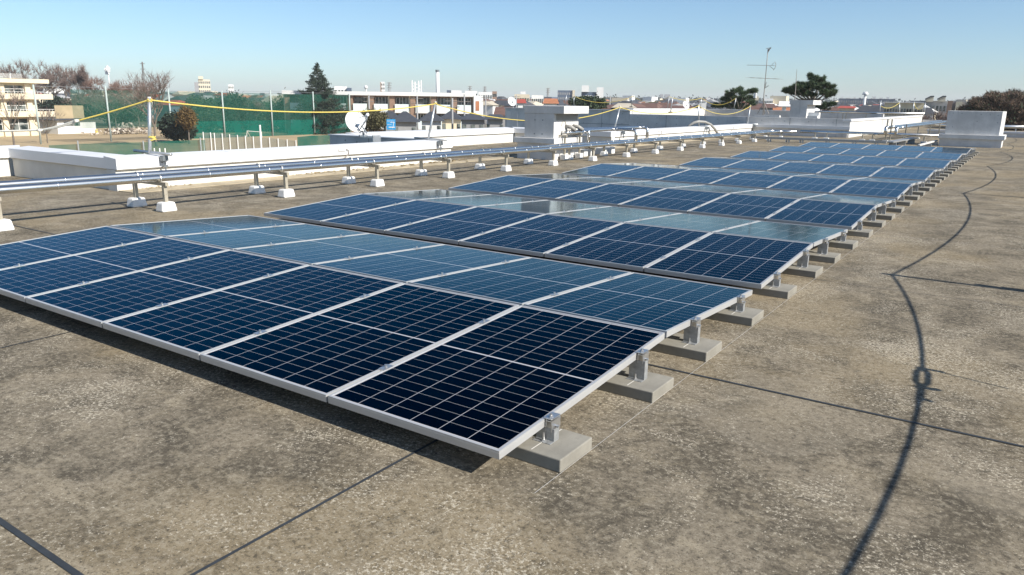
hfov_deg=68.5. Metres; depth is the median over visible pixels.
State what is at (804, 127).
wall ledge
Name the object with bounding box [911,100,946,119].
building
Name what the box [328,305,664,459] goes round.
solar panel
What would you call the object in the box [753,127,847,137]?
wall upstand
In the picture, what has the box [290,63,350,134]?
conifer tree
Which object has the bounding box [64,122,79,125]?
window
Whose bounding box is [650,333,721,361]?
footing block
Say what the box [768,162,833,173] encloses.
solar panel
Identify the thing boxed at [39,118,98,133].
storage hut
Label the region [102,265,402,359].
solar panel
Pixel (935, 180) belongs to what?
footing block
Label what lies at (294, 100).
window
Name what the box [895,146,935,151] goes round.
solar panel
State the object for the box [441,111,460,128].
house
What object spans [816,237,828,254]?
mounting bracket
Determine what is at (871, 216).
mounting bracket
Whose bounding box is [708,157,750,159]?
solar panel
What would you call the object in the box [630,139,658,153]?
pipe stand
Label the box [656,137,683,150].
pipe stand
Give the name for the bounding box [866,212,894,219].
footing block
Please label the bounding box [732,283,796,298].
footing block
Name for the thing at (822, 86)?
pine tree
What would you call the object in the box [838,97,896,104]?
building
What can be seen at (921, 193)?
footing block
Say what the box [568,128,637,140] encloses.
branch pipe
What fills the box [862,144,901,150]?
solar panel
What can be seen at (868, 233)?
footing block
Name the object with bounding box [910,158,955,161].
solar panel
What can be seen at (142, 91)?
bare tree
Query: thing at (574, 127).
conduit pair
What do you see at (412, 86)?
phone antenna
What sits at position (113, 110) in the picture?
rope
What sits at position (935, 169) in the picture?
solar panel
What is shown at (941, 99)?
slanted roof
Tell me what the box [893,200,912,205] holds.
footing block
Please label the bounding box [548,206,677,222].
solar panel
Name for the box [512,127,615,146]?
parapet wall
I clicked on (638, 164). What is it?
solar panel
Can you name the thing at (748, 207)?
solar panel
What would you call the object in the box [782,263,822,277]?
footing block
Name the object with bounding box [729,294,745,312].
mounting bracket
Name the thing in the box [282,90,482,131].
apartment block
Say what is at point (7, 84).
school block
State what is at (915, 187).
mounting bracket
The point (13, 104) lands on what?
bare tree
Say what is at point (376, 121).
round bush
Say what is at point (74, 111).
screen wall
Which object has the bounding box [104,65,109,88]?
transmitter mast
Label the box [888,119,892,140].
tall stand
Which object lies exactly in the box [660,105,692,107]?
house
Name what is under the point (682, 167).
solar panel
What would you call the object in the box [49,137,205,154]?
green net
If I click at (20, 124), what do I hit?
window
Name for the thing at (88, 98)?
bare tree
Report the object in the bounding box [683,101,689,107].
satellite dish
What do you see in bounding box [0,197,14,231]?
pipe stand
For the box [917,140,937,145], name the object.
cable tray
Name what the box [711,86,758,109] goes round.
pine tree
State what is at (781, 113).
parapet wall
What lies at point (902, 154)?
solar panel
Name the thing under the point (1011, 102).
round tree
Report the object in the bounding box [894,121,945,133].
branch pipe
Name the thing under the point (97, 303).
solar panel
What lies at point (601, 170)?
solar panel
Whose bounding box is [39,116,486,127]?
ground
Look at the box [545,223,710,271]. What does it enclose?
solar panel
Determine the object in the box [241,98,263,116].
bare tree
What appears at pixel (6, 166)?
parapet wall
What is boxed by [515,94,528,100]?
building
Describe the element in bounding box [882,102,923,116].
building
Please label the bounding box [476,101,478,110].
stair window
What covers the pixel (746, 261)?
solar panel
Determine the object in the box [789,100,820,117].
concrete vent house
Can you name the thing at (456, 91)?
building
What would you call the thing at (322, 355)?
solar panel
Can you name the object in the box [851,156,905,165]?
solar panel
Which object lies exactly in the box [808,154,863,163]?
solar panel
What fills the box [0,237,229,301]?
solar panel
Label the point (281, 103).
evergreen tree
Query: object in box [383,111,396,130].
house
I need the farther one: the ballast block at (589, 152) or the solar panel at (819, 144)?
the solar panel at (819, 144)
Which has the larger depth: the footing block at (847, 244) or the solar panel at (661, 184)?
the solar panel at (661, 184)
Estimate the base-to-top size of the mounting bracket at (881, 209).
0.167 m
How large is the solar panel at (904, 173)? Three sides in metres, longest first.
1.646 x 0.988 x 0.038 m
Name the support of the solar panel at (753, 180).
on the roof deck
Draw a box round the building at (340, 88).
[334,86,351,90]
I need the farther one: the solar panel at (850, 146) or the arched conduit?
the arched conduit
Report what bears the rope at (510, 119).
attached to the rope post at (440, 142)
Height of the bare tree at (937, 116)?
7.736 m
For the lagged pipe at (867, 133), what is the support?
on the low stand
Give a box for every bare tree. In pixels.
[0,55,80,118]
[0,85,30,144]
[1,69,49,93]
[26,108,65,142]
[30,63,103,98]
[57,62,90,98]
[62,90,108,122]
[77,77,123,124]
[79,92,145,127]
[96,80,152,122]
[109,66,172,141]
[115,92,157,127]
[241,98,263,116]
[922,105,946,119]
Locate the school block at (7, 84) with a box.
[0,73,54,136]
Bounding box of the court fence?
[203,132,296,149]
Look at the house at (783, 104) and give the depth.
102.31 m
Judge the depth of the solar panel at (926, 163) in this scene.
18.10 m
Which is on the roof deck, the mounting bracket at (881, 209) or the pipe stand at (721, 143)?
the pipe stand at (721, 143)
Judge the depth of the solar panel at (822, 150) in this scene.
22.63 m
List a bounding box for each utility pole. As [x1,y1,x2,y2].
[363,95,373,108]
[411,96,422,129]
[445,98,458,128]
[459,94,469,115]
[481,95,489,127]
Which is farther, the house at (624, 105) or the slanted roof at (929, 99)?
the slanted roof at (929, 99)
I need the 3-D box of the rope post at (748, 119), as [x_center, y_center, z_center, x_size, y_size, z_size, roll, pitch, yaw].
[12.228,-8.761,38.669,0.946,1.230,0.271,9,16,30]
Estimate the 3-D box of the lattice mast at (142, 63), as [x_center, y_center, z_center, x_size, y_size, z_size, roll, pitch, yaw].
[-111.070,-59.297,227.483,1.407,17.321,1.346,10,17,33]
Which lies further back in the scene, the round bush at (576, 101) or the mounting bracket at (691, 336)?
the round bush at (576, 101)
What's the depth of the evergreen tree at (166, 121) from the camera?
124.05 m
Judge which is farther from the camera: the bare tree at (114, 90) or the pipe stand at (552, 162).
the bare tree at (114, 90)
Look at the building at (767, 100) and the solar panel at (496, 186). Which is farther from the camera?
the building at (767, 100)
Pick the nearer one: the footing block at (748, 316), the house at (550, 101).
the footing block at (748, 316)
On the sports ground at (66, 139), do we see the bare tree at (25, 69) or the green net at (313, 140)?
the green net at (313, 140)
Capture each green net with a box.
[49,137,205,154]
[297,135,329,145]
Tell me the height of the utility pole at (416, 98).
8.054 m
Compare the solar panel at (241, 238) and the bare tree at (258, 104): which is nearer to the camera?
the solar panel at (241, 238)
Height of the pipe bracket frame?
0.665 m
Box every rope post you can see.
[133,97,171,169]
[414,101,446,150]
[614,106,625,137]
[692,105,710,132]
[739,105,757,129]
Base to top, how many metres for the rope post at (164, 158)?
1.190 m
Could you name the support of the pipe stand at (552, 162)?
on the roof deck
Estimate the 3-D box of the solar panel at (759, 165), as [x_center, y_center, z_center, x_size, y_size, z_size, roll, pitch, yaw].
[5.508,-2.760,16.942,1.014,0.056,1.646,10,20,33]
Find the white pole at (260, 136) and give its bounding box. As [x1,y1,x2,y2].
[259,125,261,147]
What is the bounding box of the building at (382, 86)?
[380,82,384,91]
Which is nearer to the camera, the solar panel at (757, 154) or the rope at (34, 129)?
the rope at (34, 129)
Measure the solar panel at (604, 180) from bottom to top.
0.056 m
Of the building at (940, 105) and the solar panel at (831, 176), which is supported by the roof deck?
the solar panel at (831, 176)
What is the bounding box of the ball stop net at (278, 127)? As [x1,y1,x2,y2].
[32,85,350,143]
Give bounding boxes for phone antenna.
[411,80,421,91]
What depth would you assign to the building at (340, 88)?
302.02 m
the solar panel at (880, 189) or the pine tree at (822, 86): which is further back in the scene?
the pine tree at (822, 86)
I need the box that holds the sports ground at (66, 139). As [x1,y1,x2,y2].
[0,127,324,150]
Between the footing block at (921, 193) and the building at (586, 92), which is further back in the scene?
the building at (586, 92)
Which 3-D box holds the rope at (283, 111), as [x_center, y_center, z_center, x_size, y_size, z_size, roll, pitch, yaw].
[-3.960,-3.720,15.480,0.026,0.241,7.373,10,17,33]
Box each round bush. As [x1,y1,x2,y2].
[360,107,391,131]
[567,94,608,108]
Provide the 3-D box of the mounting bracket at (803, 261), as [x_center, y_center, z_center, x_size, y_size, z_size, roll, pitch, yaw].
[2.671,-0.274,6.882,0.096,0.169,0.104,10,17,33]
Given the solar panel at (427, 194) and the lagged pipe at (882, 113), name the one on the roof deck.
the solar panel at (427, 194)
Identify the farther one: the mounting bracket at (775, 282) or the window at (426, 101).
the window at (426, 101)
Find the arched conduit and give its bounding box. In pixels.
[686,120,717,132]
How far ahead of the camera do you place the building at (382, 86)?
609.82 m
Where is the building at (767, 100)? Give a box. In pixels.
[764,98,772,103]
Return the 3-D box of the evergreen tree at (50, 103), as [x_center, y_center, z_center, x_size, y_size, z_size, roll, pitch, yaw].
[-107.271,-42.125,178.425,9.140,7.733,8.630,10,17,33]
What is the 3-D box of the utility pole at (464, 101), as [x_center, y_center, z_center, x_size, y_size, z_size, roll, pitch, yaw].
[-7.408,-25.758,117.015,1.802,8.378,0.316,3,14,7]
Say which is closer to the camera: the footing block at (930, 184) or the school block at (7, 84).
the footing block at (930, 184)
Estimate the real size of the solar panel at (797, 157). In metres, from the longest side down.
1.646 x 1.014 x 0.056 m
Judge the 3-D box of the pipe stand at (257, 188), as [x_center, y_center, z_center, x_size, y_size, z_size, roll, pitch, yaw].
[-3.821,-1.696,11.818,0.964,0.485,0.216,10,17,33]
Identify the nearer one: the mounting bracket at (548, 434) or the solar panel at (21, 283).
the mounting bracket at (548, 434)
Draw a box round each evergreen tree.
[38,94,77,117]
[70,94,106,119]
[98,99,151,124]
[157,109,179,140]
[169,123,197,140]
[179,93,229,120]
[216,90,261,120]
[247,99,281,119]
[272,87,285,119]
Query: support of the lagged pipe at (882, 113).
on the raised roof
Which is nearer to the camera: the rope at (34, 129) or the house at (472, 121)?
the rope at (34, 129)
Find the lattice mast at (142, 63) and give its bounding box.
[140,62,147,95]
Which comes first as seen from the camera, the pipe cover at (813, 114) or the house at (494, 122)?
the pipe cover at (813, 114)
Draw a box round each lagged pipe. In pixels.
[0,130,792,193]
[0,130,796,185]
[799,130,937,136]
[818,111,923,118]
[931,124,1023,131]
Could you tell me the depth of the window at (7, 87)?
134.90 m
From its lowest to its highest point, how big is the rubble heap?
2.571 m
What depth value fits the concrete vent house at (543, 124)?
19.90 m
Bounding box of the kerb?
[927,129,1023,137]
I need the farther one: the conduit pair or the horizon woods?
the horizon woods
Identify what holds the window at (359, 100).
in the apartment block at (387, 100)
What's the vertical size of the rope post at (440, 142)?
1.175 m
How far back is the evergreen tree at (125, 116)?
187.15 m
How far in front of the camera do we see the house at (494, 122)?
86.48 m
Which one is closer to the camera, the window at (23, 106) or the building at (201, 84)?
the window at (23, 106)
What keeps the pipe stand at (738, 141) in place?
on the roof deck
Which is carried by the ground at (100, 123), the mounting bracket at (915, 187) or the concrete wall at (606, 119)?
the concrete wall at (606, 119)
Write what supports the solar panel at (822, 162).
on the roof deck
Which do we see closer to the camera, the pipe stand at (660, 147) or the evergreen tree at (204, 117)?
the pipe stand at (660, 147)
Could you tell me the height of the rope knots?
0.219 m
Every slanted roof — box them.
[925,96,933,101]
[937,96,945,101]
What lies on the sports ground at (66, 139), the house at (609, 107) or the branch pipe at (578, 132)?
the house at (609, 107)
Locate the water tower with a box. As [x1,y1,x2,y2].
[862,92,868,104]
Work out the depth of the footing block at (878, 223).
9.64 m
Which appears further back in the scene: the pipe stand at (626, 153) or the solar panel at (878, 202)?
the pipe stand at (626, 153)
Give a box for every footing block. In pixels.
[507,426,591,472]
[597,367,673,402]
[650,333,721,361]
[706,306,763,325]
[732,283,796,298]
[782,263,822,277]
[806,250,840,262]
[817,238,857,249]
[843,228,872,237]
[860,219,885,227]
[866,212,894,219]
[874,205,904,212]
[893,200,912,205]
[902,194,919,199]
[904,191,924,195]
[911,186,931,190]
[917,182,936,186]
[928,178,941,182]
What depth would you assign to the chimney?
316.23 m
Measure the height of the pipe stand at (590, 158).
0.449 m
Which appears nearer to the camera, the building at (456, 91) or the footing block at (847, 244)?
the footing block at (847, 244)
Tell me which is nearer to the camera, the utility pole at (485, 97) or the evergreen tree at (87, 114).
the utility pole at (485, 97)
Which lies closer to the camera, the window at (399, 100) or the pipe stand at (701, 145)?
the pipe stand at (701, 145)
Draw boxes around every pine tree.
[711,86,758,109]
[781,72,838,100]
[815,100,837,110]
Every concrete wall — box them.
[330,135,407,143]
[505,108,631,127]
[629,114,851,137]
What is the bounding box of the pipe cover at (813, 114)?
[807,112,819,117]
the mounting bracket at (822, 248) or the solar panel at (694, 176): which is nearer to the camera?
the mounting bracket at (822, 248)
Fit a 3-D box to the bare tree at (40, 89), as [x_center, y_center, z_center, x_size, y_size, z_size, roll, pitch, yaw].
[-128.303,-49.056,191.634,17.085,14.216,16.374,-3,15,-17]
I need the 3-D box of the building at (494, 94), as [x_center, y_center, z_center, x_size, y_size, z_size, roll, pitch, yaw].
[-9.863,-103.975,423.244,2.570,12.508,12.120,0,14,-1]
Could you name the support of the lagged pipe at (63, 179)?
on the pipe stand at (6, 224)
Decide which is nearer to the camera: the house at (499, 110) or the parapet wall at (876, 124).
the parapet wall at (876, 124)
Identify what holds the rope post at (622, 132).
on the parapet wall at (681, 131)
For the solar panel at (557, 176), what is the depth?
13.64 m
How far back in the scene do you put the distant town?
246.39 m
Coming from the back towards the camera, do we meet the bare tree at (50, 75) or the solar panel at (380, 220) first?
the bare tree at (50, 75)
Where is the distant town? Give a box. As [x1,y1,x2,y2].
[35,86,967,123]
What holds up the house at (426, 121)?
on the sports ground at (66, 139)
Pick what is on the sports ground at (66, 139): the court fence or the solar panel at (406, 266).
the court fence
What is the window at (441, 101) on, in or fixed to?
in the apartment block at (387, 100)
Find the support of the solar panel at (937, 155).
on the bracket
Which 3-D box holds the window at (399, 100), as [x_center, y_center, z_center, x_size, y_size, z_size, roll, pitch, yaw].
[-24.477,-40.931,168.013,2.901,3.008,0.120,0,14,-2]
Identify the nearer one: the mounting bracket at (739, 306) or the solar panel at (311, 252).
the mounting bracket at (739, 306)
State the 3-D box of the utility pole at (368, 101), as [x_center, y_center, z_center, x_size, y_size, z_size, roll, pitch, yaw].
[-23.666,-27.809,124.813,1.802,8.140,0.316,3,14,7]
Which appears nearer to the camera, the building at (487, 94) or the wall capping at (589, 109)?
the wall capping at (589, 109)
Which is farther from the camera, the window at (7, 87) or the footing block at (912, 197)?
the window at (7, 87)
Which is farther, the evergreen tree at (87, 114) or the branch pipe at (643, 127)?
the evergreen tree at (87, 114)
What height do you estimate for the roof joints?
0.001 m
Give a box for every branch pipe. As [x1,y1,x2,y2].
[561,130,589,141]
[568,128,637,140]
[576,126,648,137]
[883,120,941,133]
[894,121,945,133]
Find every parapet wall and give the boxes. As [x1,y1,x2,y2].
[0,145,19,176]
[8,146,120,188]
[103,140,452,190]
[346,127,513,145]
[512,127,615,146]
[615,124,752,144]
[627,108,704,115]
[705,109,883,118]
[843,115,922,136]
[922,120,946,126]
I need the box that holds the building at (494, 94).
[492,91,496,99]
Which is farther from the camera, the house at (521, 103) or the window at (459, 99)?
the house at (521, 103)
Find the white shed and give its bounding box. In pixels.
[699,100,706,113]
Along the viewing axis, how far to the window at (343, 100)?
167.47 m
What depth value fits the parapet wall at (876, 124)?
42.56 m
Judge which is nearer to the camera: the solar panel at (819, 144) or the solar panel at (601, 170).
the solar panel at (601, 170)
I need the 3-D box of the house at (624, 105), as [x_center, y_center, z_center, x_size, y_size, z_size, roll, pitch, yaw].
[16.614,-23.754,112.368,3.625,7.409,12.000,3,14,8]
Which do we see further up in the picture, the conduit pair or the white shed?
the white shed
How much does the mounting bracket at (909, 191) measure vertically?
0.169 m
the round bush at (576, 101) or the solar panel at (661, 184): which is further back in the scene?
the round bush at (576, 101)
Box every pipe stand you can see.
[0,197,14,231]
[127,172,176,212]
[248,163,294,197]
[341,157,384,186]
[415,152,454,178]
[474,148,511,171]
[523,145,557,165]
[568,143,596,160]
[600,140,629,156]
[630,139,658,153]
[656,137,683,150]
[681,135,704,147]
[700,134,724,145]
[718,133,741,143]
[735,132,756,141]
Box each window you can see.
[4,85,23,93]
[6,101,26,110]
[10,119,28,129]
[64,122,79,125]
[292,96,304,109]
[335,97,346,108]
[354,97,367,107]
[375,97,387,103]
[396,97,408,103]
[418,98,429,106]
[437,98,449,104]
[458,98,470,104]
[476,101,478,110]
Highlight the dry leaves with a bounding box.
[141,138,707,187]
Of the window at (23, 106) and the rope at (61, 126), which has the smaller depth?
the rope at (61, 126)
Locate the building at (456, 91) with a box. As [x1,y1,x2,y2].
[451,90,461,92]
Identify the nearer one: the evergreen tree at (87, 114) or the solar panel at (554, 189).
the solar panel at (554, 189)
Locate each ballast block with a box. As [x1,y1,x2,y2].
[580,149,587,156]
[588,149,594,155]
[595,147,606,154]
[605,146,614,153]
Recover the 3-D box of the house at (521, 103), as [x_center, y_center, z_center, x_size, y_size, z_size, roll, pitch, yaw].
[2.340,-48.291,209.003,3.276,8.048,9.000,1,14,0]
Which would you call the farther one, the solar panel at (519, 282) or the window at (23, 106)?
the window at (23, 106)
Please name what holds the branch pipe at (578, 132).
attached to the lagged pipe at (63, 179)
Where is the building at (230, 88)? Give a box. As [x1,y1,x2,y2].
[228,85,233,92]
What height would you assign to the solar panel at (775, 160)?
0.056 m
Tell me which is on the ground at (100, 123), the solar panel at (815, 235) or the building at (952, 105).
the building at (952, 105)
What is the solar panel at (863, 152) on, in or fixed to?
on the roof deck
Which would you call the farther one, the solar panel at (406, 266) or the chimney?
the chimney
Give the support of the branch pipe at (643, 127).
attached to the lagged pipe at (63, 179)
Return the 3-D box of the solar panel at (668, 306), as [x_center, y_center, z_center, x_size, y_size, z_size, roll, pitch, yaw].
[0.946,0.081,5.270,0.988,0.038,1.646,10,14,33]
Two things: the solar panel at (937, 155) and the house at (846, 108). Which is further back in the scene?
the house at (846, 108)
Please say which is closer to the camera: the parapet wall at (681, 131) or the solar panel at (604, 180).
the solar panel at (604, 180)
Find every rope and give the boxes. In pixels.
[0,120,73,131]
[43,122,76,130]
[79,100,146,120]
[152,100,433,112]
[437,104,619,120]
[574,96,632,102]
[622,106,697,113]
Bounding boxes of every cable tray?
[751,136,886,143]
[887,137,917,144]
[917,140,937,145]
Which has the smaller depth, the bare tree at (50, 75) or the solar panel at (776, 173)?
the solar panel at (776, 173)
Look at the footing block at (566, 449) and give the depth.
3.22 m
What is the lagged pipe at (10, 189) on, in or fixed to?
on the pipe stand
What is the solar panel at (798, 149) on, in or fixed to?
on the roof deck
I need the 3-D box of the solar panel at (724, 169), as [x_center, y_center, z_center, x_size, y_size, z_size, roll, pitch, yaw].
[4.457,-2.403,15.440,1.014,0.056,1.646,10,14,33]
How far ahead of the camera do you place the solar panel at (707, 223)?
8.58 m
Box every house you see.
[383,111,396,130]
[393,111,419,130]
[419,111,443,129]
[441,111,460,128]
[457,113,486,128]
[483,114,504,127]
[494,107,512,126]
[514,105,588,159]
[517,99,525,107]
[543,98,558,105]
[601,105,614,109]
[611,103,636,109]
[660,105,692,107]
[756,104,775,109]
[778,101,789,109]
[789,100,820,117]
[838,106,855,110]
[938,111,1006,147]
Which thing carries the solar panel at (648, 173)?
on the roof deck
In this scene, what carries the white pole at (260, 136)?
on the sports ground at (66, 139)
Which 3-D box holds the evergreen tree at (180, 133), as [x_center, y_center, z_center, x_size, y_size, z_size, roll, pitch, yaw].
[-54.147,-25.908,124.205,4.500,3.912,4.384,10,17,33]
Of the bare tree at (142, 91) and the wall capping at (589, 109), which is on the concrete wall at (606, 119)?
the wall capping at (589, 109)
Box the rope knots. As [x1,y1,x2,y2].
[37,119,79,131]
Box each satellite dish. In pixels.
[345,110,380,141]
[507,97,517,127]
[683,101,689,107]
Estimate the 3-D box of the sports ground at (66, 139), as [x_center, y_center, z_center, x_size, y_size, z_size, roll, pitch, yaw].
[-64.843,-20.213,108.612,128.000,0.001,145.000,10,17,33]
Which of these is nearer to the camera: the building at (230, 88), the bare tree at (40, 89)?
the bare tree at (40, 89)
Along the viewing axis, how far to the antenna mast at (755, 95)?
41.39 m
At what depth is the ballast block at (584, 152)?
21.17 m
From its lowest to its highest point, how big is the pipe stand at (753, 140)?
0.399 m
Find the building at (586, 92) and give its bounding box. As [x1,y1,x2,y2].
[581,85,603,97]
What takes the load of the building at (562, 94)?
on the ground at (100, 123)
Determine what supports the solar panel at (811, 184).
on the roof deck
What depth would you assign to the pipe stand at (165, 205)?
10.04 m
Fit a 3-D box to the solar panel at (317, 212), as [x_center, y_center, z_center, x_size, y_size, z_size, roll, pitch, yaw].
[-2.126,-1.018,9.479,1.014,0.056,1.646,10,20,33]
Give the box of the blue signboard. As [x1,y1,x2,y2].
[386,119,395,130]
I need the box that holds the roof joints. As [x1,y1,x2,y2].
[0,141,1023,574]
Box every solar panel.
[0,226,162,269]
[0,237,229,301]
[25,249,308,327]
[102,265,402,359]
[110,215,303,236]
[167,223,365,249]
[200,283,518,401]
[234,233,441,264]
[264,194,415,223]
[313,244,528,282]
[321,200,476,233]
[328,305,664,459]
[363,189,487,199]
[385,206,543,243]
[408,257,631,305]
[418,194,543,205]
[448,175,553,194]
[459,214,622,256]
[479,200,607,213]
[500,179,607,200]
[510,173,595,178]
[524,272,752,337]
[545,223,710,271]
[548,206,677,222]
[556,183,664,206]
[560,177,648,182]
[562,164,642,176]
[602,163,670,165]
[607,166,688,180]
[610,181,702,187]
[619,188,728,213]
[625,213,758,232]
[644,232,812,288]
[648,165,711,168]
[656,169,738,184]
[672,185,758,192]
[679,157,744,167]
[688,193,798,220]
[695,168,756,171]
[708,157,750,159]
[709,172,791,188]
[715,221,847,246]
[722,160,786,170]
[731,151,784,158]
[735,189,822,198]
[741,171,809,175]
[746,159,803,161]
[766,199,876,229]
[767,176,849,193]
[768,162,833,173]
[769,146,814,152]
[769,153,822,161]
[796,174,865,179]
[800,142,838,147]
[800,161,845,164]
[801,194,894,206]
[803,147,848,154]
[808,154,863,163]
[817,164,882,176]
[829,143,869,148]
[830,180,912,199]
[836,164,890,166]
[839,149,885,155]
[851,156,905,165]
[851,177,923,184]
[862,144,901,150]
[870,167,934,181]
[877,150,922,157]
[891,166,942,171]
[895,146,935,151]
[897,158,950,168]
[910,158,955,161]
[916,152,961,160]
[931,147,970,153]
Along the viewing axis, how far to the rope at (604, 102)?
59.73 m
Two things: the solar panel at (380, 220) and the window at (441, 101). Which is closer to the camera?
the solar panel at (380, 220)
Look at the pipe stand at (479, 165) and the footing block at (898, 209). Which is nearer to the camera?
the footing block at (898, 209)
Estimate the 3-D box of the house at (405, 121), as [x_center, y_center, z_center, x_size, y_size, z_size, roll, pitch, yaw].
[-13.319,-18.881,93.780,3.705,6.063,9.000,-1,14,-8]
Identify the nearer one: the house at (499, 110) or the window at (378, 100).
the house at (499, 110)
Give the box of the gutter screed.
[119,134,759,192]
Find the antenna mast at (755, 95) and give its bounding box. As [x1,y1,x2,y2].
[748,47,780,116]
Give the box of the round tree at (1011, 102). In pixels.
[956,87,1023,130]
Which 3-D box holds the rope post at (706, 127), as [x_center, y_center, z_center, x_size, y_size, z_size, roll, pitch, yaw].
[8.242,-7.399,32.931,0.946,1.200,0.339,8,15,26]
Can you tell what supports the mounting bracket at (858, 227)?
on the footing block at (868, 233)
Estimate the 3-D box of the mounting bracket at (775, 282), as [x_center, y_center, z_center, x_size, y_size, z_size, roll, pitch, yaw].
[2.151,-0.074,6.144,0.096,0.122,0.104,10,17,33]
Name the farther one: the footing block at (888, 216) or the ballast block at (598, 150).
the ballast block at (598, 150)
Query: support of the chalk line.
on the roof deck
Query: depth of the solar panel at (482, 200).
10.23 m
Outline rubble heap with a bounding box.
[81,122,158,134]
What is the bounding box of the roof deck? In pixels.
[0,127,1023,574]
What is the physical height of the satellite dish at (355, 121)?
0.818 m
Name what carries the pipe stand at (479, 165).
on the roof deck
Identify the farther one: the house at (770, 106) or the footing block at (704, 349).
the house at (770, 106)
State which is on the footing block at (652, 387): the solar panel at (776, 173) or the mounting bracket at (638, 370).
the mounting bracket at (638, 370)
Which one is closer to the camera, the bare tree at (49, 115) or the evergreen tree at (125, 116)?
the bare tree at (49, 115)
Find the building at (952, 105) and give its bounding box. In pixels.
[946,101,968,115]
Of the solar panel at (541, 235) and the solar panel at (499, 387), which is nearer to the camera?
the solar panel at (499, 387)
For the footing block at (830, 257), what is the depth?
7.43 m
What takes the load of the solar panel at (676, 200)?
on the roof deck
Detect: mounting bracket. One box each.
[532,412,560,444]
[626,348,648,381]
[681,316,700,344]
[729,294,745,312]
[767,271,781,287]
[796,249,809,267]
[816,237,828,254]
[836,230,846,241]
[853,220,862,230]
[867,208,876,220]
[878,202,886,213]
[888,199,895,206]
[897,193,904,200]
[906,185,912,195]
[913,182,918,190]
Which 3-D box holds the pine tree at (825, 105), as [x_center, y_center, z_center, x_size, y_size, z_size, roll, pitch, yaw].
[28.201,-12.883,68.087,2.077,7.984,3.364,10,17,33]
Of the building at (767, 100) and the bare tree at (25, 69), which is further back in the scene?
the building at (767, 100)
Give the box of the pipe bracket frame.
[559,133,582,159]
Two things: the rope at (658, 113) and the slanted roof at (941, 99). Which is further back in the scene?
the slanted roof at (941, 99)
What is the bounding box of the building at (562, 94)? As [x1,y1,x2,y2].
[558,90,574,99]
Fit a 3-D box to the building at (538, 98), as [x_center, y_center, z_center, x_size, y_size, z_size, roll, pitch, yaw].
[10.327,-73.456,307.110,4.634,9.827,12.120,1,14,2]
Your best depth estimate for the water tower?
370.12 m
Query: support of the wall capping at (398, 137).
on the concrete wall at (341, 139)
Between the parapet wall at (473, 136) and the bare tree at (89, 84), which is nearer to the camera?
the parapet wall at (473, 136)
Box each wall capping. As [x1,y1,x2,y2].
[328,134,465,141]
[504,107,629,110]
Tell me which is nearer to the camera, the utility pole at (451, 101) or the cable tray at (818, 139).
the cable tray at (818, 139)
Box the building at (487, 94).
[478,92,491,98]
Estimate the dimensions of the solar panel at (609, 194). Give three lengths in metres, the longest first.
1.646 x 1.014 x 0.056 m
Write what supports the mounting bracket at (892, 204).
on the footing block at (898, 209)
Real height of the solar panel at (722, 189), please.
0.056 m
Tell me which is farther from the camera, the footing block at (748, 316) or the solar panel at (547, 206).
the solar panel at (547, 206)
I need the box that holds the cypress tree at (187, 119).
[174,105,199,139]
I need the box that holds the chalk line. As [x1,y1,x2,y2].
[535,154,977,492]
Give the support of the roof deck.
on the ground at (100, 123)
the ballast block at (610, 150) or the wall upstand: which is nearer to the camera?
the ballast block at (610, 150)
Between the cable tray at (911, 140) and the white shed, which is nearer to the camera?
the cable tray at (911, 140)
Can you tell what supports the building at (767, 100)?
on the ground at (100, 123)
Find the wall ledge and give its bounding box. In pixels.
[753,124,849,129]
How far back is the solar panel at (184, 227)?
7.89 m
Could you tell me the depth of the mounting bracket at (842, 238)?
8.23 m
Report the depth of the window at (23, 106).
135.72 m
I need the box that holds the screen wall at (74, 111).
[54,105,83,118]
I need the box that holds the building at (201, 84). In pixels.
[194,76,210,92]
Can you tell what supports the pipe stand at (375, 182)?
on the roof deck
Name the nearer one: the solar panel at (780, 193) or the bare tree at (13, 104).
the solar panel at (780, 193)
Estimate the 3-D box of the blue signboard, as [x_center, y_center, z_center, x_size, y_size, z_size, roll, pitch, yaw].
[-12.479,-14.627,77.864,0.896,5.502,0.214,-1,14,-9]
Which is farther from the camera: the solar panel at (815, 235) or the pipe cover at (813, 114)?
the pipe cover at (813, 114)
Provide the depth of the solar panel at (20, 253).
6.77 m
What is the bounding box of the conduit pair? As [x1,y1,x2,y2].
[565,124,583,130]
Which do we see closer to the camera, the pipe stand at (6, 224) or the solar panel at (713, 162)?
the pipe stand at (6, 224)
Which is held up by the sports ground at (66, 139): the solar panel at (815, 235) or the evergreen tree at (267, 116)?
the evergreen tree at (267, 116)
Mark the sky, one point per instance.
(906, 50)
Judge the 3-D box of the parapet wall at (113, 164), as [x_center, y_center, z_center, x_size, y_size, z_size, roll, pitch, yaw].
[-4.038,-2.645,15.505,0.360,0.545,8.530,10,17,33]
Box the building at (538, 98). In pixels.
[532,95,542,102]
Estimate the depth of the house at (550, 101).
166.54 m
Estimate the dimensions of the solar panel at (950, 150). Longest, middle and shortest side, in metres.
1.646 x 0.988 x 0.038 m
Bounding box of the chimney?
[435,70,438,92]
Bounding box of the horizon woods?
[604,93,974,102]
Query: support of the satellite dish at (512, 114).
on the concrete wall at (606, 119)
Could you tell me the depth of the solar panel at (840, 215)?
9.48 m
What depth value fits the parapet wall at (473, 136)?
25.68 m
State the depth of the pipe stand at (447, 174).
14.85 m
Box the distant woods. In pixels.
[37,92,879,110]
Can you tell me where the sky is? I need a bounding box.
[0,0,1023,101]
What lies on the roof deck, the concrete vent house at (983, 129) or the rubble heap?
the concrete vent house at (983, 129)

